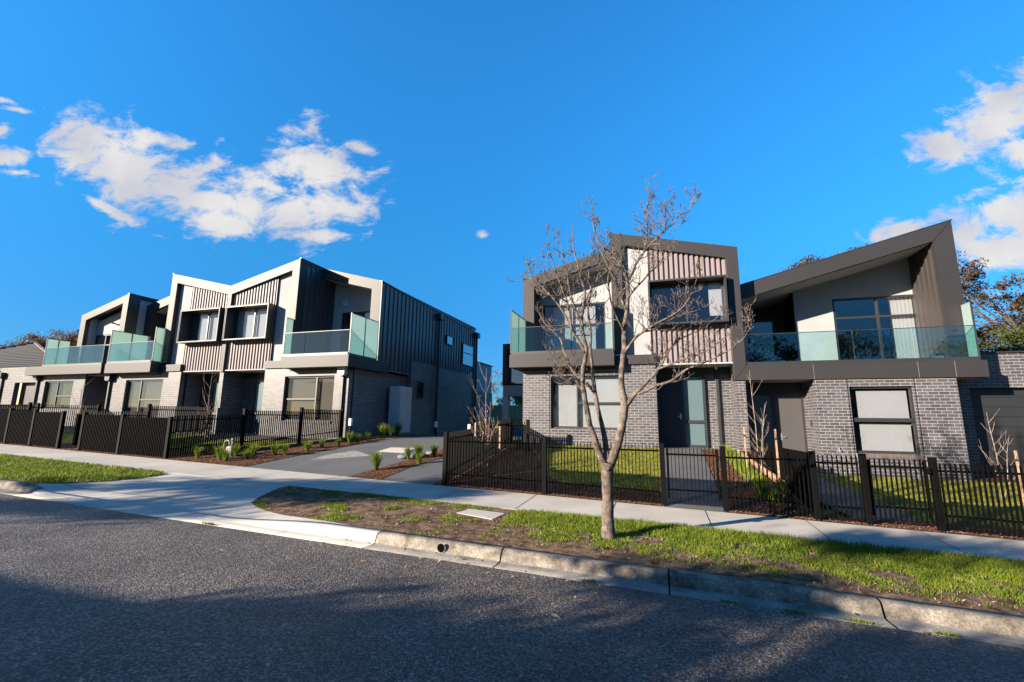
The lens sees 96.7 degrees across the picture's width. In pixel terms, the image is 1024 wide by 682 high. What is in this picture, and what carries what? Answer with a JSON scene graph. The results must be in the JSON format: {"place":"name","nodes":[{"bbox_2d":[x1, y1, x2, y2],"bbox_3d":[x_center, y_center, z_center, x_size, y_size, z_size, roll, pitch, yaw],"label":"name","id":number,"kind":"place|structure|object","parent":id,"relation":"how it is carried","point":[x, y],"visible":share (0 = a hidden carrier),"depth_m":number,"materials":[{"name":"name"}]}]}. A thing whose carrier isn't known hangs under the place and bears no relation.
{"place":"outdoors","nodes":[
{"label":"outdoors","id":0,"kind":"place"},
{"bbox_2d":[0,453,163,483],"bbox_3d":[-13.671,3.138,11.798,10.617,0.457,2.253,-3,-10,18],"label":"verge grass","id":1,"kind":"structure","parent":0,"point":[12,464],"depth_m":10.89,"materials":[{"name":"green plant"}]},
{"bbox_2d":[61,432,202,443],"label":"lawn","id":2,"kind":"structure","parent":0,"point":[67,437],"depth_m":18.05,"materials":[{"name":"green plant"}]},
{"bbox_2d":[170,437,302,452],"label":"lawn","id":3,"kind":"structure","parent":0,"point":[228,443],"depth_m":15.95,"materials":[{"name":"green plant"}]},
{"bbox_2d":[197,370,221,448],"bbox_3d":[-10.184,2.281,15.371,0.773,2.703,0.780,5,-11,-22],"label":"sapling","id":4,"kind":"object","parent":3,"relation":"on","point":[207,410],"visible":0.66,"depth_m":15.31,"materials":[{"name":"brown plant"}]},
{"bbox_2d":[193,434,286,440],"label":"entry path","id":5,"kind":"structure","parent":0,"point":[237,437],"depth_m":17.88,"materials":[{"name":"concrete"}]},
{"bbox_2d":[247,430,521,476],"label":"driveway","id":6,"kind":"structure","parent":0,"point":[347,466],"depth_m":13.50,"materials":[{"name":"concrete"}]},
{"bbox_2d":[310,450,369,459],"bbox_3d":[-5.346,3.560,14.235,1.774,0.199,1.105,4,-10,-18],"label":"driveway patch","id":7,"kind":"object","parent":6,"relation":"on","point":[354,453],"visible":1,"depth_m":14.07,"materials":[{"name":"concrete"}]},
{"bbox_2d":[377,447,413,452],"bbox_3d":[-3.738,3.553,14.848,1.000,0.114,0.840,-3,-10,18],"label":"driveway patch","id":8,"kind":"object","parent":6,"relation":"on","point":[395,450],"visible":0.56,"depth_m":14.76,"materials":[{"name":"concrete"}]},
{"bbox_2d":[382,459,442,483],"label":"side path","id":9,"kind":"structure","parent":0,"point":[430,472],"depth_m":11.70,"materials":[{"name":"concrete"}]},
{"bbox_2d":[0,494,1023,681],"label":"road","id":10,"kind":"structure","parent":0,"point":[51,552],"depth_m":4.08,"materials":[{"name":"grey asphalt"}]},
{"bbox_2d":[1,489,1023,681],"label":"fallen leaves","id":11,"kind":"object","parent":10,"relation":"on","point":[268,664],"visible":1,"depth_m":4.37,"materials":[{"name":"brown plant"}]},
{"bbox_2d":[0,0,1023,411],"label":"sky","id":12,"kind":"structure","parent":0,"point":[426,149],"materials":[{"name":"blue"}]},
{"bbox_2d":[502,344,522,419],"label":"town house","id":13,"kind":"structure","parent":0,"point":[512,381],"depth_m":25.10,"materials":[{"name":"grey metal"}]},
{"bbox_2d":[509,368,522,383],"bbox_3d":[1.056,1.759,25.054,2.480,1.220,0.070,-3,-10,18],"label":"window","id":14,"kind":"structure","parent":13,"relation":"in","point":[516,377],"depth_m":25.28,"materials":[{"name":"clear glass"}]},
{"bbox_2d":[8,429,1023,628],"bbox_3d":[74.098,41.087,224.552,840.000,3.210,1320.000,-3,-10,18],"label":"ground","id":15,"kind":"structure","parent":0,"point":[840,515],"depth_m":9.44,"materials":[{"name":"brown soil"}]},
{"bbox_2d":[0,489,28,494],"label":"gutter","id":16,"kind":"object","parent":15,"relation":"on","point":[9,492],"visible":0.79,"depth_m":9.09,"materials":[{"name":"concrete"}]},
{"bbox_2d":[0,403,39,410],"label":"side fence","id":17,"kind":"object","parent":15,"relation":"on","point":[16,405],"visible":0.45,"depth_m":19.81,"materials":[{"name":"black metal"}]},
{"bbox_2d":[0,479,44,492],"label":"kerb","id":18,"kind":"structure","parent":15,"relation":"on","point":[21,486],"depth_m":9.31,"materials":[{"name":"concrete"}]},
{"bbox_2d":[0,408,66,448],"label":"picket fence","id":19,"kind":"object","parent":15,"relation":"on","point":[31,428],"visible":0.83,"depth_m":15.77,"materials":[{"name":"black paint"}]},
{"bbox_2d":[0,342,70,403],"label":"neighbour house","id":20,"kind":"structure","parent":15,"relation":"on","point":[26,355],"depth_m":34.09,"materials":[{"name":"tile"}]},
{"bbox_2d":[6,327,77,344],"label":"street tree","id":21,"kind":"object","parent":15,"relation":"on","point":[33,338],"visible":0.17,"depth_m":71.94,"materials":[{"name":"brown plant"}]},
{"bbox_2d":[0,402,100,431],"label":"side fence","id":22,"kind":"object","parent":15,"relation":"on","point":[97,408],"visible":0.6,"depth_m":20.25,"materials":[{"name":"black metal"}]},
{"bbox_2d":[54,329,79,345],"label":"street tree","id":23,"kind":"object","parent":15,"relation":"on","point":[73,337],"visible":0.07,"depth_m":68.39,"materials":[{"name":"brown plant"}]},
{"bbox_2d":[0,293,165,431],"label":"town house","id":24,"kind":"structure","parent":15,"relation":"on","point":[63,373],"depth_m":23.05,"materials":[{"name":"grey brick"}]},
{"bbox_2d":[18,383,35,403],"bbox_3d":[-26.512,3.812,25.070,2.300,3.200,0.050,-3,-10,18],"label":"door","id":25,"kind":"structure","parent":24,"relation":"in","point":[27,389],"depth_m":25.37,"materials":[{"name":"grey metal"}]},
{"bbox_2d":[42,381,73,408],"bbox_3d":[-22.703,2.711,22.845,2.200,1.400,0.070,-3,-10,18],"label":"window","id":26,"kind":"structure","parent":24,"relation":"in","point":[58,393],"depth_m":22.89,"materials":[{"name":"grey glass"}]},
{"bbox_2d":[95,334,110,364],"bbox_3d":[-21.357,0.561,23.825,1.460,1.800,0.070,-3,-10,18],"label":"balcony door","id":27,"kind":"structure","parent":24,"relation":"in","point":[100,339],"depth_m":23.89,"materials":[{"name":"clear glass"}]},
{"bbox_2d":[0,442,204,458],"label":"garden bed","id":28,"kind":"object","parent":15,"relation":"on","point":[68,445],"visible":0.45,"depth_m":14.75,"materials":[{"name":"brown soil"}]},
{"bbox_2d":[77,412,173,458],"bbox_3d":[-12.253,2.970,14.363,4.058,1.412,0.108,-3,-10,18],"label":"picket fence","id":29,"kind":"object","parent":15,"relation":"on","point":[123,433],"visible":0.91,"depth_m":14.30,"materials":[{"name":"black paint"}]},
{"bbox_2d":[91,404,212,437],"bbox_3d":[-13.377,3.145,17.133,0.108,1.529,4.336,-3,-10,18],"label":"side fence","id":30,"kind":"object","parent":15,"relation":"on","point":[149,411],"visible":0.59,"depth_m":17.77,"materials":[{"name":"black metal"}]},
{"bbox_2d":[72,414,97,444],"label":"fence gate","id":31,"kind":"structure","parent":30,"relation":"attached to","point":[77,429],"depth_m":15.57,"materials":[{"name":"black paint"}]},
{"bbox_2d":[103,273,230,433],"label":"town house","id":32,"kind":"structure","parent":15,"relation":"on","point":[173,356],"depth_m":20.88,"materials":[{"name":"grey brick"}]},
{"bbox_2d":[124,379,162,416],"bbox_3d":[-16.944,2.676,20.995,2.430,1.770,0.070,-3,-10,18],"label":"window","id":33,"kind":"structure","parent":32,"relation":"in","point":[140,393],"depth_m":21.06,"materials":[{"name":"beige glass"}]},
{"bbox_2d":[187,311,218,340],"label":"window","id":34,"kind":"structure","parent":32,"relation":"in","point":[205,324],"depth_m":20.80,"materials":[{"name":"white glass"}]},
{"bbox_2d":[196,381,212,431],"bbox_3d":[-14.125,3.000,20.948,0.765,2.320,0.050,-3,-10,18],"label":"entrance door","id":35,"kind":"structure","parent":32,"relation":"in","point":[202,393],"depth_m":21.02,"materials":[{"name":"paint"}]},
{"bbox_2d":[14,493,373,547],"bbox_3d":[-5.790,2.994,7.782,7.970,0.397,0.530,-3,-10,18],"label":"gutter","id":36,"kind":"object","parent":15,"relation":"on","point":[269,530],"visible":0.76,"depth_m":7.46,"materials":[{"name":"concrete"}]},
{"bbox_2d":[32,489,381,542],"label":"kerb","id":37,"kind":"structure","parent":15,"relation":"on","point":[365,534],"depth_m":7.20,"materials":[{"name":"concrete"}]},
{"bbox_2d":[33,472,382,532],"bbox_3d":[-5.784,3.104,9.208,8.900,0.351,2.199,-3,-10,18],"label":"crossover","id":38,"kind":"object","parent":15,"relation":"on","point":[240,495],"visible":0.73,"depth_m":9.27,"materials":[{"name":"concrete"}]},
{"bbox_2d":[158,435,426,466],"bbox_3d":[-6.380,3.881,16.622,3.134,0.676,9.856,-6,-12,36],"label":"garden bed","id":39,"kind":"object","parent":15,"relation":"on","point":[327,445],"visible":0.56,"depth_m":14.22,"materials":[{"name":"brown soil"}]},
{"bbox_2d":[169,407,344,456],"bbox_3d":[-8.353,3.016,15.472,5.160,1.565,0.185,8,-12,-38],"label":"side fence","id":40,"kind":"object","parent":39,"relation":"on","point":[242,425],"visible":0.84,"depth_m":15.31,"materials":[{"name":"black metal"}]},
{"bbox_2d":[216,258,479,438],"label":"town house","id":41,"kind":"structure","parent":15,"relation":"on","point":[301,332],"depth_m":19.80,"materials":[{"name":"grey brick"}]},
{"bbox_2d":[232,307,267,338],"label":"window","id":42,"kind":"structure","parent":41,"relation":"in","point":[251,322],"depth_m":19.96,"materials":[{"name":"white glass"}]},
{"bbox_2d":[284,376,334,420],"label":"window","id":43,"kind":"structure","parent":41,"relation":"in","point":[308,392],"depth_m":18.31,"materials":[{"name":"beige glass"}]},
{"bbox_2d":[340,311,369,351],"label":"balcony door","id":44,"kind":"structure","parent":41,"relation":"in","point":[346,323],"depth_m":21.10,"materials":[{"name":"glass"}]},
{"bbox_2d":[417,381,423,398],"bbox_3d":[-4.449,2.385,22.158,0.070,0.800,0.550,-3,-10,18],"label":"window","id":45,"kind":"structure","parent":41,"relation":"in","point":[420,385],"depth_m":22.16,"materials":[{"name":"black glass"}]},
{"bbox_2d":[462,343,473,367],"bbox_3d":[-2.684,0.888,27.844,0.070,1.300,1.700,-3,-10,18],"label":"window","id":46,"kind":"structure","parent":41,"relation":"in","point":[467,350],"depth_m":27.81,"materials":[{"name":"blue glass"}]},
{"bbox_2d":[349,449,442,478],"bbox_3d":[-1.753,3.514,13.793,1.932,0.698,6.335,-5,-11,29],"label":"garden bed","id":47,"kind":"object","parent":15,"relation":"on","point":[413,461],"visible":0.36,"depth_m":12.29,"materials":[{"name":"brown soil"}]},
{"bbox_2d":[366,448,386,469],"bbox_3d":[-3.574,3.154,12.198,0.781,0.593,0.788,7,-11,-31],"label":"grass tussock","id":48,"kind":"object","parent":47,"relation":"on","point":[376,460],"depth_m":12.12,"materials":[{"name":"green plant"}]},
{"bbox_2d":[385,386,412,435],"bbox_3d":[-4.952,3.108,20.056,0.760,2.170,1.140,-3,-10,18],"label":"meter cabinet","id":49,"kind":"object","parent":15,"relation":"on","point":[400,401],"visible":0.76,"depth_m":19.73,"materials":[{"name":"silver metal"}]},
{"bbox_2d":[364,543,498,567],"bbox_3d":[-1.081,2.889,6.248,1.905,0.299,0.530,-3,-10,18],"label":"gutter","id":50,"kind":"object","parent":15,"relation":"on","point":[436,555],"visible":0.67,"depth_m":6.13,"materials":[{"name":"concrete"}]},
{"bbox_2d":[375,530,504,560],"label":"kerb","id":51,"kind":"structure","parent":15,"relation":"on","point":[453,546],"depth_m":6.34,"materials":[{"name":"concrete"}]},
{"bbox_2d":[447,419,512,480],"bbox_3d":[-0.807,3.042,13.407,0.108,1.500,5.086,-3,-10,18],"label":"side fence","id":52,"kind":"object","parent":15,"relation":"on","point":[470,433],"visible":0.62,"depth_m":12.83,"materials":[{"name":"black metal"}]},
{"bbox_2d":[476,361,493,426],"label":"house","id":53,"kind":"structure","parent":15,"relation":"on","point":[484,383],"depth_m":33.76,"materials":[{"name":"grey metal"}]},
{"bbox_2d":[491,370,513,404],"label":"garden tree","id":54,"kind":"object","parent":15,"relation":"on","point":[498,400],"visible":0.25,"depth_m":40.61,"materials":[{"name":"green plant"}]},
{"bbox_2d":[492,405,522,429],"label":"paling fence","id":55,"kind":"object","parent":15,"relation":"on","point":[516,415],"visible":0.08,"depth_m":37.38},
{"bbox_2d":[0,444,1023,561],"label":"footpath","id":56,"kind":"structure","parent":15,"relation":"on","point":[987,546],"depth_m":8.97,"materials":[{"name":"concrete"}]},
{"bbox_2d":[4,445,965,552],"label":"pavement joints","id":57,"kind":"object","parent":56,"relation":"on","point":[434,499],"visible":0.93,"depth_m":9.03,"materials":[{"name":"grey concrete"}]},
{"bbox_2d":[505,420,529,451],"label":"side fence","id":58,"kind":"object","parent":15,"relation":"on","point":[527,425],"visible":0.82,"depth_m":14.62,"materials":[{"name":"black metal"}]},
{"bbox_2d":[442,444,665,506],"bbox_3d":[1.538,3.449,12.471,5.000,0.846,5.350,-3,-10,18],"label":"garden bed","id":59,"kind":"object","parent":15,"relation":"on","point":[583,497],"visible":0.55,"depth_m":10.68,"materials":[{"name":"brown soil"}]},
{"bbox_2d":[467,361,498,475],"bbox_3d":[-0.755,1.947,11.762,0.871,2.984,1.035,-3,-10,18],"label":"sapling","id":60,"kind":"object","parent":59,"relation":"on","point":[488,431],"visible":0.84,"depth_m":11.76,"materials":[{"name":"brown plant"}]},
{"bbox_2d":[442,431,666,506],"bbox_3d":[0.753,2.788,10.107,5.038,1.440,0.108,-3,-10,18],"label":"picket fence","id":61,"kind":"object","parent":15,"relation":"on","point":[446,457],"visible":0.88,"depth_m":10.16,"materials":[{"name":"black metal"}]},
{"bbox_2d":[666,447,720,503],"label":"fence gate","id":62,"kind":"structure","parent":61,"relation":"attached to","point":[716,456],"depth_m":9.15,"materials":[{"name":"black metal"}]},
{"bbox_2d":[494,561,668,594],"bbox_3d":[0.832,2.863,5.622,2.080,0.304,0.530,-3,-10,18],"label":"gutter","id":63,"kind":"object","parent":15,"relation":"on","point":[629,584],"visible":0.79,"depth_m":5.51,"materials":[{"name":"concrete"}]},
{"bbox_2d":[501,546,667,585],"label":"kerb","id":64,"kind":"structure","parent":15,"relation":"on","point":[613,569],"depth_m":5.70,"materials":[{"name":"concrete"}]},
{"bbox_2d":[509,232,750,452],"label":"town house","id":65,"kind":"structure","parent":15,"relation":"on","point":[701,407],"depth_m":15.29,"materials":[{"name":"grey brick"}]},
{"bbox_2d":[540,302,605,350],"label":"balcony door","id":66,"kind":"structure","parent":65,"relation":"in","point":[599,338],"depth_m":18.50,"materials":[{"name":"glass"}]},
{"bbox_2d":[551,375,619,428],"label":"window","id":67,"kind":"structure","parent":65,"relation":"in","point":[567,408],"depth_m":15.52,"materials":[{"name":"white glass"}]},
{"bbox_2d":[657,377,683,446],"bbox_3d":[5.335,2.388,15.339,0.765,2.320,0.121,-3,-10,18],"label":"entrance door","id":68,"kind":"structure","parent":65,"relation":"in","point":[671,433],"depth_m":15.34,"materials":[{"name":"paint"}]},
{"bbox_2d":[650,280,724,322],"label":"window","id":69,"kind":"structure","parent":65,"relation":"in","point":[710,289],"depth_m":16.60,"materials":[{"name":"glass"}]},
{"bbox_2d":[252,486,1023,615],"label":"verge","id":70,"kind":"structure","parent":15,"relation":"on","point":[368,508],"depth_m":6.34,"materials":[{"name":"green plant"}]},
{"bbox_2d":[453,509,507,520],"bbox_3d":[-0.569,3.060,8.020,0.833,0.074,0.603,-4,-11,23],"label":"pit cover","id":71,"kind":"object","parent":70,"relation":"on","point":[488,515],"visible":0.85,"depth_m":7.98,"materials":[{"name":"concrete"}]},
{"bbox_2d":[507,172,756,539],"bbox_3d":[1.706,0.041,7.159,3.817,6.012,1.677,-3,-10,18],"label":"bare street tree","id":72,"kind":"object","parent":70,"relation":"on","point":[605,456],"visible":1,"depth_m":7.15,"materials":[{"name":"brown plant"}]},
{"bbox_2d":[257,488,1023,613],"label":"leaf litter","id":73,"kind":"object","parent":70,"relation":"on","point":[637,546],"visible":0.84,"depth_m":6.31,"materials":[{"name":"brown plant"}]},
{"bbox_2d":[703,450,817,520],"bbox_3d":[5.731,3.302,11.114,1.540,0.924,5.350,-3,-10,18],"label":"garden bed","id":74,"kind":"object","parent":15,"relation":"on","point":[751,512],"visible":0.41,"depth_m":9.33,"materials":[{"name":"brown soil"}]},
{"bbox_2d":[716,444,784,500],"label":"strappy grass","id":75,"kind":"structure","parent":74,"relation":"on","point":[729,449],"depth_m":10.81,"materials":[{"name":"green plant"}]},
{"bbox_2d":[739,371,768,474],"bbox_3d":[5.899,2.005,11.072,0.691,2.603,0.818,-3,-10,18],"label":"sapling","id":76,"kind":"object","parent":74,"relation":"on","point":[762,426],"visible":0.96,"depth_m":11.07,"materials":[{"name":"brown plant"}]},
{"bbox_2d":[737,450,783,481],"bbox_3d":[6.304,3.266,11.651,0.078,0.736,3.064,-1,-10,9],"label":"garden sleeper","id":77,"kind":"object","parent":74,"relation":"on","point":[764,468],"visible":0.26,"depth_m":11.46,"materials":[{"name":"beige wood"}]},
{"bbox_2d":[766,474,796,496],"bbox_3d":[5.721,3.039,9.651,0.632,0.503,0.603,5,-11,-22],"label":"grass tussock","id":78,"kind":"object","parent":74,"relation":"on","point":[783,485],"depth_m":9.60,"materials":[{"name":"green plant"}]},
{"bbox_2d":[719,446,821,521],"bbox_3d":[4.922,2.730,8.743,1.648,1.342,0.108,-3,-10,18],"label":"picket fence","id":79,"kind":"object","parent":15,"relation":"on","point":[814,485],"visible":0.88,"depth_m":8.70,"materials":[{"name":"black metal"}]},
{"bbox_2d":[669,568,882,616],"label":"kerb","id":80,"kind":"structure","parent":15,"relation":"on","point":[813,597],"depth_m":5.04,"materials":[{"name":"concrete"}]},
{"bbox_2d":[670,586,896,628],"bbox_3d":[2.824,2.835,4.970,2.070,0.304,0.530,-3,-10,18],"label":"gutter","id":81,"kind":"object","parent":15,"relation":"on","point":[774,605],"visible":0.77,"depth_m":4.87,"materials":[{"name":"concrete"}]},
{"bbox_2d":[757,439,813,512],"bbox_3d":[6.519,3.090,11.010,0.108,1.211,5.136,-3,-10,18],"label":"side fence","id":82,"kind":"object","parent":15,"relation":"on","point":[768,448],"visible":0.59,"depth_m":10.08,"materials":[{"name":"black metal"}]},
{"bbox_2d":[549,219,1023,480],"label":"town house","id":83,"kind":"structure","parent":15,"relation":"on","point":[871,351],"depth_m":13.40,"materials":[{"name":"grey brick"}]},
{"bbox_2d":[747,320,776,361],"bbox_3d":[9.294,0.229,16.918,0.900,2.000,0.070,-3,-10,18],"label":"balcony door","id":84,"kind":"structure","parent":83,"relation":"in","point":[773,330],"depth_m":16.95,"materials":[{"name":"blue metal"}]},
{"bbox_2d":[775,395,805,451],"bbox_3d":[8.742,2.847,14.274,0.710,2.290,0.121,-3,-10,18],"label":"entrance door","id":85,"kind":"structure","parent":83,"relation":"in","point":[788,407],"depth_m":14.33,"materials":[{"name":"grey wood"}]},
{"bbox_2d":[832,294,918,359],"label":"balcony door","id":86,"kind":"structure","parent":83,"relation":"in","point":[857,314],"depth_m":16.62,"materials":[{"name":"clear glass"}]},
{"bbox_2d":[849,386,920,454],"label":"window","id":87,"kind":"structure","parent":83,"relation":"in","point":[869,401],"depth_m":12.87,"materials":[{"name":"white glass"}]},
{"bbox_2d":[969,388,1023,478],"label":"garage door","id":88,"kind":"structure","parent":83,"relation":"in","point":[1009,402],"depth_m":12.63,"materials":[{"name":"grey metal"}]},
{"bbox_2d":[779,243,867,270],"bbox_3d":[20.948,0.434,29.421,6.088,13.409,3.427,-3,-10,18],"label":"gum tree","id":89,"kind":"object","parent":15,"relation":"on","point":[807,260],"visible":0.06,"depth_m":29.96,"materials":[{"name":"green plant"}]},
{"bbox_2d":[816,453,873,526],"bbox_3d":[6.088,2.724,8.360,0.794,1.297,0.108,-3,-10,18],"label":"picket fence","id":90,"kind":"object","parent":15,"relation":"on","point":[865,488],"visible":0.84,"depth_m":8.32,"materials":[{"name":"black metal"}]},
{"bbox_2d":[821,515,1023,539],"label":"garden bed","id":91,"kind":"object","parent":15,"relation":"on","point":[931,527],"visible":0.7,"depth_m":8.08,"materials":[{"name":"brown soil"}]},
{"bbox_2d":[1,435,1023,539],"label":"bark chips","id":92,"kind":"object","parent":91,"relation":"on","point":[986,534],"visible":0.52,"depth_m":11.12,"materials":[{"name":"brown wood"}]},
{"bbox_2d":[876,596,1023,636],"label":"kerb","id":93,"kind":"structure","parent":15,"relation":"on","point":[969,619],"depth_m":4.56,"materials":[{"name":"concrete"}]},
{"bbox_2d":[886,617,1023,647],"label":"gutter","id":94,"kind":"object","parent":15,"relation":"on","point":[979,636],"visible":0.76,"depth_m":4.39,"materials":[{"name":"concrete"}]},
{"bbox_2d":[202,521,969,639],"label":"gutter weeds","id":95,"kind":"object","parent":94,"relation":"on","point":[948,634],"visible":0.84,"depth_m":4.64,"materials":[{"name":"green plant"}]},
{"bbox_2d":[926,457,1023,536],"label":"picket fence","id":96,"kind":"object","parent":15,"relation":"on","point":[938,500],"visible":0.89,"depth_m":7.76,"materials":[{"name":"black metal"}]},
{"bbox_2d":[867,458,934,523],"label":"fence gate","id":97,"kind":"structure","parent":96,"relation":"attached to","point":[926,471],"depth_m":8.09,"materials":[{"name":"black metal"}]},
{"bbox_2d":[956,250,1023,351],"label":"gum tree","id":98,"kind":"object","parent":15,"relation":"on","point":[1015,305],"visible":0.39,"depth_m":25.27,"materials":[{"name":"green plant"}]},
{"bbox_2d":[976,325,1021,351],"bbox_3d":[19.633,2.443,19.184,3.572,5.968,3.943,5,-11,-22],"label":"hedge tree","id":99,"kind":"object","parent":15,"relation":"on","point":[979,335],"visible":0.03,"depth_m":18.85,"materials":[{"name":"green plant"}]},
{"bbox_2d":[979,318,1023,350],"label":"hedge tree","id":100,"kind":"object","parent":15,"relation":"on","point":[1014,334],"visible":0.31,"depth_m":19.49,"materials":[{"name":"green plant"}]},
{"bbox_2d":[538,445,665,490],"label":"lawn","id":101,"kind":"structure","parent":0,"point":[628,468],"depth_m":12.00,"materials":[{"name":"green plant"}]},
{"bbox_2d":[664,447,723,511],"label":"entry path","id":102,"kind":"structure","parent":0,"point":[706,506],"depth_m":10.68,"materials":[{"name":"concrete"}]},
{"bbox_2d":[817,474,938,532],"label":"entry path","id":103,"kind":"structure","parent":0,"point":[853,501],"depth_m":9.73,"materials":[{"name":"concrete"}]},
{"bbox_2d":[820,474,1023,528],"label":"lawn","id":104,"kind":"structure","parent":0,"point":[851,485],"depth_m":10.25,"materials":[{"name":"green plant"}]},
{"bbox_2d":[978,410,1017,498],"bbox_3d":[10.786,2.499,10.073,0.592,1.991,0.570,-6,-12,34],"label":"sapling","id":105,"kind":"object","parent":104,"relation":"on","point":[990,432],"visible":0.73,"depth_m":10.03,"materials":[{"name":"brown plant"}]},
{"bbox_2d":[1014,451,1023,502],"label":"garden stake","id":106,"kind":"object","parent":104,"relation":"on","point":[1016,460],"visible":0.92,"depth_m":9.78,"materials":[{"name":"brown wood"}]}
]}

